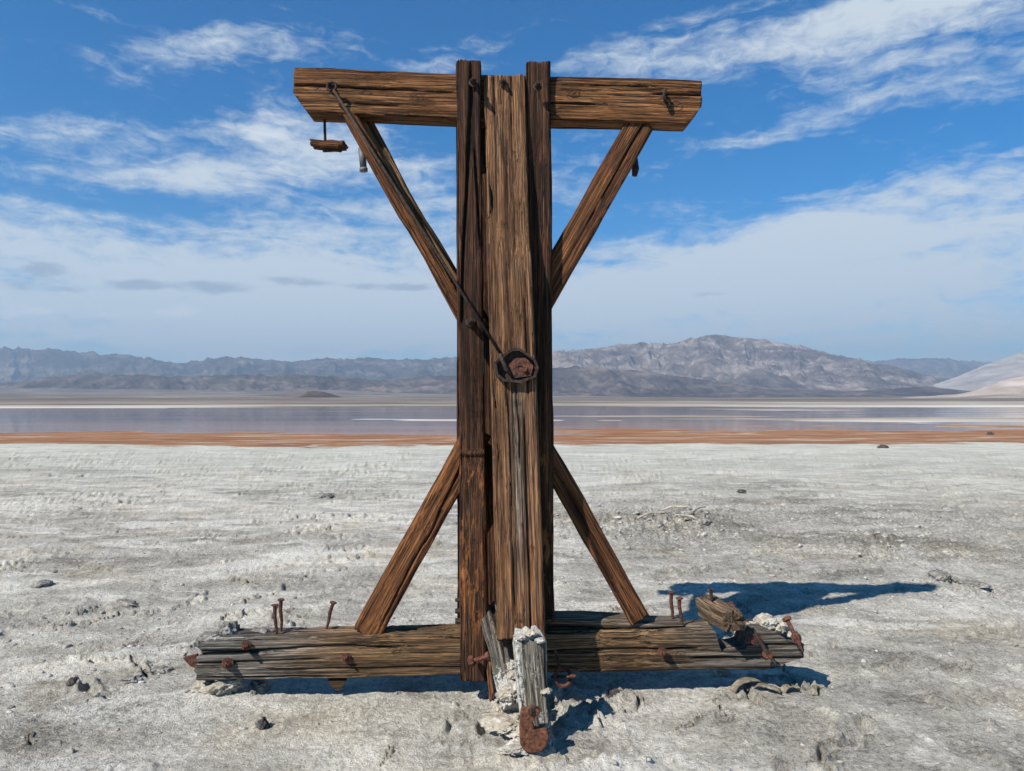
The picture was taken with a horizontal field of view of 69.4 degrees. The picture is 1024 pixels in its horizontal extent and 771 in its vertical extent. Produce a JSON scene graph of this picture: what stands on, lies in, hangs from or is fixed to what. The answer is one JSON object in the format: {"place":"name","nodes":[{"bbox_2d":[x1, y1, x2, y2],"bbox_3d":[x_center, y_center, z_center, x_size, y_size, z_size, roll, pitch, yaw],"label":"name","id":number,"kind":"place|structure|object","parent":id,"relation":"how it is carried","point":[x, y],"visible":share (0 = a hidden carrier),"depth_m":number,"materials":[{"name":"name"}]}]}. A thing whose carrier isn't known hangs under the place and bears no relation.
{"place":"outdoors","nodes":[
{"label":"outdoors","id":0,"kind":"place"},
{"bbox_2d":[0,346,456,382],"bbox_3d":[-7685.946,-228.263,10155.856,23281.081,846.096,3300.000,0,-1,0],"label":"mountain range","id":1,"kind":"structure","parent":0,"point":[18,364],"depth_m":10502.27,"materials":[{"name":"grey stone"}]},
{"bbox_2d":[0,365,970,397],"bbox_3d":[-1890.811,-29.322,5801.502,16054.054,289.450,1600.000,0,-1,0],"label":"foothills","id":2,"kind":"structure","parent":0,"point":[574,380],"depth_m":5823.86,"materials":[{"name":"grey stone"}]},
{"bbox_2d":[0,400,1023,770],"bbox_3d":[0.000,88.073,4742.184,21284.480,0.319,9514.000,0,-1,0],"label":"ground","id":3,"kind":"structure","parent":0,"point":[668,720],"depth_m":6.35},
{"bbox_2d":[30,579,52,587],"bbox_3d":[-4.037,1.696,6.370,0.176,0.035,0.257,0,-1,10],"label":"stone","id":4,"kind":"object","parent":3,"relation":"on","point":[42,583],"visible":1,"depth_m":6.31,"materials":[{"name":"white stone"}]},
{"bbox_2d":[66,676,79,685],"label":"stone","id":5,"kind":"object","parent":3,"relation":"on","point":[71,681],"visible":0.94,"depth_m":4.09,"materials":[{"name":"grey stone"}]},
{"bbox_2d":[116,598,139,607],"bbox_3d":[-3.004,1.692,5.781,0.287,0.033,0.124,-1,-1,38],"label":"stone","id":6,"kind":"object","parent":3,"relation":"on","point":[125,602],"visible":1,"depth_m":5.75,"materials":[{"name":"white stone"}]},
{"bbox_2d":[120,674,142,683],"bbox_3d":[-2.145,1.655,4.184,0.124,0.028,0.107,0,-1,-2],"label":"stone","id":7,"kind":"object","parent":3,"relation":"on","point":[128,679],"visible":1,"depth_m":4.16,"materials":[{"name":"white stone"}]},
{"bbox_2d":[142,665,172,674],"bbox_3d":[-2.075,1.666,4.337,0.175,0.031,0.117,0,-1,-1],"label":"stone","id":8,"kind":"object","parent":3,"relation":"on","point":[162,669],"visible":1,"depth_m":4.31,"materials":[{"name":"white stone"}]},
{"bbox_2d":[189,680,214,692],"bbox_3d":[-1.684,1.635,4.044,0.142,0.062,0.140,1,-1,-36],"label":"salt clump","id":9,"kind":"object","parent":3,"relation":"on","point":[198,686],"visible":0.62,"depth_m":4.02,"materials":[{"name":"white stone"}]},
{"bbox_2d":[201,679,245,695],"bbox_3d":[-1.576,1.625,4.042,0.232,0.086,0.154,1,-1,-40],"label":"salt clump","id":10,"kind":"object","parent":3,"relation":"on","point":[222,687],"visible":0.81,"depth_m":3.99,"materials":[{"name":"white stone"}]},
{"bbox_2d":[248,679,270,694],"bbox_3d":[-1.402,1.661,4.109,0.120,0.078,0.166,-1,-1,32],"label":"salt clump","id":11,"kind":"object","parent":3,"relation":"on","point":[255,686],"visible":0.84,"depth_m":4.07,"materials":[{"name":"white stone"}]},
{"bbox_2d":[255,716,270,729],"bbox_3d":[-1.220,1.651,3.620,0.074,0.066,0.067,0,-1,-11],"label":"stone","id":12,"kind":"object","parent":3,"relation":"on","point":[262,723],"visible":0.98,"depth_m":3.61,"materials":[{"name":"grey stone"}]},
{"bbox_2d":[318,493,333,497],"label":"stone","id":13,"kind":"object","parent":3,"relation":"on","point":[325,495],"visible":0.99,"depth_m":12.02,"materials":[{"name":"grey stone"}]},
{"bbox_2d":[327,678,346,690],"bbox_3d":[-0.947,1.622,4.041,0.102,0.054,0.100,0,-1,0],"label":"wedge","id":14,"kind":"object","parent":3,"relation":"on","point":[337,684],"visible":0.79,"depth_m":3.99,"materials":[{"name":"brown wood"}]},
{"bbox_2d":[488,699,501,711],"bbox_3d":[-0.045,1.619,3.731,0.160,0.063,0.150,0,-1,20],"label":"salt clump","id":15,"kind":"object","parent":3,"relation":"on","point":[496,707],"visible":0.27,"depth_m":3.71,"materials":[{"name":"white stone"}]},
{"bbox_2d":[194,59,803,688],"bbox_3d":[-0.062,-0.081,3.979,3.338,3.354,0.515,0,-1,0],"label":"timber trestle","id":16,"kind":"object","parent":3,"relation":"on","point":[504,473],"visible":0.98,"depth_m":3.98,"materials":[{"name":"brown wood"}]},
{"bbox_2d":[183,653,198,667],"bbox_3d":[-1.755,1.506,4.048,0.078,0.077,0.032,0,-1,0],"label":"rusty scrap","id":17,"kind":"object","parent":16,"relation":"attached to","point":[191,660],"visible":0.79,"depth_m":4.03,"materials":[{"name":"metal"}]},
{"bbox_2d":[196,631,216,641],"bbox_3d":[-1.664,1.384,4.092,0.156,0.038,0.170,0,-1,0],"label":"salt lump","id":18,"kind":"object","parent":16,"relation":"on","point":[205,636],"visible":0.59,"depth_m":4.06,"materials":[{"name":"white stone"}]},
{"bbox_2d":[217,620,239,634],"bbox_3d":[-1.576,1.343,4.095,0.130,0.092,0.117,0,-1,0],"label":"salt lump","id":19,"kind":"object","parent":16,"relation":"on","point":[228,627],"visible":0.69,"depth_m":4.07,"materials":[{"name":"white stone"}]},
{"bbox_2d":[250,626,274,632],"bbox_3d":[-1.400,1.372,4.127,0.198,0.065,0.126,0,-1,0],"label":"salt lump","id":20,"kind":"object","parent":16,"relation":"on","point":[262,629],"visible":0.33,"depth_m":4.10,"materials":[{"name":"white stone"}]},
{"bbox_2d":[695,589,744,631],"bbox_3d":[1.150,1.217,4.080,0.166,0.179,0.417,-11,-4,-5],"label":"timber block","id":21,"kind":"object","parent":16,"relation":"on","point":[718,612],"depth_m":3.98,"materials":[{"name":"brown wood"}]},
{"bbox_2d":[741,621,756,630],"bbox_3d":[1.325,1.333,4.101,0.122,0.054,0.114,0,-1,0],"label":"salt lump","id":22,"kind":"object","parent":16,"relation":"on","point":[750,622],"visible":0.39,"depth_m":4.09,"materials":[{"name":"white stone"}]},
{"bbox_2d":[753,613,778,629],"bbox_3d":[1.415,1.301,4.120,0.136,0.077,0.133,0,-1,0],"label":"salt lump","id":23,"kind":"object","parent":16,"relation":"on","point":[768,621],"visible":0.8,"depth_m":4.07,"materials":[{"name":"white stone"}]},
{"bbox_2d":[771,620,788,633],"bbox_3d":[1.475,1.332,4.106,0.121,0.056,0.114,-1,-1,43],"label":"salt lump","id":24,"kind":"object","parent":16,"relation":"on","point":[781,627],"visible":0.69,"depth_m":4.07,"materials":[{"name":"white stone"}]},
{"bbox_2d":[783,629,797,636],"bbox_3d":[1.545,1.366,4.102,0.089,0.038,0.078,0,-1,0],"label":"salt lump","id":25,"kind":"object","parent":16,"relation":"on","point":[787,633],"visible":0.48,"depth_m":4.08,"materials":[{"name":"white stone"}]},
{"bbox_2d":[479,711,519,737],"bbox_3d":[-0.018,1.588,3.487,0.252,0.047,0.312,1,-1,-30],"label":"salt clump","id":26,"kind":"object","parent":3,"relation":"on","point":[504,723],"visible":0.8,"depth_m":3.46,"materials":[{"name":"white stone"}]},
{"bbox_2d":[481,601,518,711],"bbox_3d":[-0.068,1.375,3.760,0.208,0.559,0.191,-17,-44,0],"label":"scrap timber","id":27,"kind":"object","parent":26,"relation":"on","point":[501,661],"visible":0.77,"depth_m":3.69,"materials":[{"name":"grey wood"}]},
{"bbox_2d":[0,463,1023,770],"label":"salt clods","id":28,"kind":"object","parent":3,"relation":"on","point":[70,751],"visible":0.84,"depth_m":5.97,"materials":[{"name":"white stone"}]},
{"bbox_2d":[498,737,528,755],"bbox_3d":[0.032,1.611,3.303,0.195,0.041,0.120,0,-1,-21],"label":"salt clump","id":29,"kind":"object","parent":3,"relation":"on","point":[513,746],"visible":0.62,"depth_m":3.27,"materials":[{"name":"white stone"}]},
{"bbox_2d":[513,625,552,752],"bbox_3d":[0.096,1.427,3.410,0.188,0.576,0.346,0,-1,0],"label":"stub post","id":30,"kind":"object","parent":3,"relation":"on","point":[530,664],"visible":0.95,"depth_m":3.42,"materials":[{"name":"grey wood"}]},
{"bbox_2d":[607,688,621,698],"bbox_3d":[0.568,1.681,4.031,0.122,0.052,0.092,1,-1,-41],"label":"stone","id":31,"kind":"object","parent":3,"relation":"on","point":[612,692],"visible":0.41,"depth_m":4.02,"materials":[{"name":"grey stone"}]},
{"bbox_2d":[638,511,665,517],"bbox_3d":[1.830,1.660,9.485,0.500,0.085,0.044,0,-1,-10],"label":"stick","id":32,"kind":"object","parent":3,"relation":"on","point":[645,514],"visible":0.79,"depth_m":9.46,"materials":[{"name":"beige wood"}]},
{"bbox_2d":[654,514,674,520],"bbox_3d":[1.877,1.663,9.242,0.289,0.111,0.246,1,-1,-27],"label":"crust chunk","id":33,"kind":"object","parent":3,"relation":"on","point":[660,516],"visible":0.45,"depth_m":9.19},
{"bbox_2d":[661,505,691,510],"bbox_3d":[2.186,1.644,9.879,0.422,0.090,0.041,0,-1,15],"label":"stick","id":34,"kind":"object","parent":3,"relation":"on","point":[670,506],"visible":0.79,"depth_m":9.88,"materials":[{"name":"beige wood"}]},
{"bbox_2d":[665,507,693,516],"bbox_3d":[2.166,1.633,9.483,0.410,0.144,0.312,0,-1,0],"label":"crust chunk","id":35,"kind":"object","parent":3,"relation":"on","point":[674,510],"visible":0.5,"depth_m":9.43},
{"bbox_2d":[675,514,695,519],"bbox_3d":[2.170,1.639,9.120,0.321,0.096,0.045,0,-1,22],"label":"stick","id":36,"kind":"object","parent":3,"relation":"on","point":[691,516],"visible":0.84,"depth_m":9.11,"materials":[{"name":"beige wood"}]},
{"bbox_2d":[693,517,711,525],"bbox_3d":[2.332,1.657,9.038,0.268,0.085,0.190,0,-1,0],"label":"crust chunk","id":37,"kind":"object","parent":3,"relation":"on","point":[706,521],"visible":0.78,"depth_m":8.98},
{"bbox_2d":[711,669,731,676],"bbox_3d":[1.210,1.652,4.275,0.108,0.061,0.105,-1,-1,29],"label":"salt clump","id":38,"kind":"object","parent":3,"relation":"on","point":[721,673],"visible":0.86,"depth_m":4.25,"materials":[{"name":"white stone"}]},
{"bbox_2d":[737,489,745,493],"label":"stone","id":39,"kind":"object","parent":3,"relation":"on","point":[741,491],"visible":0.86,"depth_m":12.43,"materials":[{"name":"grey stone"}]},
{"bbox_2d":[730,677,764,692],"bbox_3d":[1.286,1.629,4.027,0.196,0.080,0.079,0,-1,-17],"label":"curled flake","id":40,"kind":"object","parent":3,"relation":"on","point":[737,684],"visible":0.88,"depth_m":4.00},
{"bbox_2d":[754,683,780,693],"bbox_3d":[1.372,1.625,3.974,0.140,0.038,0.054,-1,-1,29],"label":"curled flake","id":41,"kind":"object","parent":3,"relation":"on","point":[771,687],"visible":1,"depth_m":3.96,"materials":[{"name":"beige"}]},
{"bbox_2d":[781,684,799,692],"bbox_3d":[1.501,1.632,3.986,0.099,0.042,0.055,0,-1,-17],"label":"curled flake","id":42,"kind":"object","parent":3,"relation":"on","point":[785,688],"visible":1,"depth_m":3.98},
{"bbox_2d":[811,685,820,695],"bbox_3d":[1.636,1.640,3.987,0.042,0.046,0.071,-1,-1,38],"label":"curled flake","id":43,"kind":"object","parent":3,"relation":"on","point":[814,688],"visible":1,"depth_m":3.97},
{"bbox_2d":[877,444,888,447],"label":"stone","id":44,"kind":"object","parent":3,"relation":"on","point":[882,446],"visible":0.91,"depth_m":24.11,"materials":[{"name":"grey stone"}]},
{"bbox_2d":[928,569,951,581],"bbox_3d":[3.732,1.649,6.451,0.160,0.081,0.319,0,-1,9],"label":"stone","id":45,"kind":"object","parent":3,"relation":"on","point":[940,575],"visible":0.97,"depth_m":6.37,"materials":[{"name":"white stone"}]},
{"bbox_2d":[951,578,991,588],"bbox_3d":[3.893,1.669,6.272,0.125,0.038,0.325,1,-1,-31],"label":"stone","id":46,"kind":"object","parent":3,"relation":"on","point":[979,584],"visible":0.98,"depth_m":6.24,"materials":[{"name":"white stone"}]},
{"bbox_2d":[0,407,1023,437],"bbox_3d":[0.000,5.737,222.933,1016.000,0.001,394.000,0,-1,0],"label":"lake water","id":47,"kind":"structure","parent":0,"point":[319,420],"depth_m":60.29,"materials":[{"name":"grey liquid"}]},
{"bbox_2d":[0,388,1023,399],"bbox_3d":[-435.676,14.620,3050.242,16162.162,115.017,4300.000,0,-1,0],"label":"bajada","id":48,"kind":"structure","parent":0,"point":[66,394],"depth_m":2965.38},
{"bbox_2d":[283,391,340,397],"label":"dark knoll","id":49,"kind":"structure","parent":48,"relation":"on","point":[313,394],"depth_m":2463.30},
{"bbox_2d":[0,0,1023,362],"label":"sky","id":50,"kind":"structure","parent":0,"point":[846,179],"materials":[{"name":"blue"}]},
{"bbox_2d":[552,334,948,390],"bbox_3d":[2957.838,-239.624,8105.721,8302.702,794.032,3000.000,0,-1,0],"label":"mountain range","id":51,"kind":"structure","parent":0,"point":[739,360],"depth_m":8088.40,"materials":[{"name":"grey stone"}]},
{"bbox_2d":[867,358,991,378],"bbox_3d":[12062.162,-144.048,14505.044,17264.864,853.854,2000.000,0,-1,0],"label":"mountain range","id":52,"kind":"structure","parent":0,"point":[948,368],"depth_m":14763.94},
{"bbox_2d":[903,376,1023,397],"bbox_3d":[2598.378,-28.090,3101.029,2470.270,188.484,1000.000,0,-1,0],"label":"pale hill","id":53,"kind":"structure","parent":0,"point":[1011,388],"depth_m":3082.61,"materials":[{"name":"beige sand"}]},
{"bbox_2d":[933,351,1023,390],"bbox_3d":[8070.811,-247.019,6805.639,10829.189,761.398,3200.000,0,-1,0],"label":"alluvial slope","id":54,"kind":"structure","parent":0,"point":[992,373],"depth_m":7322.40,"materials":[{"name":"white sand"}]}
]}

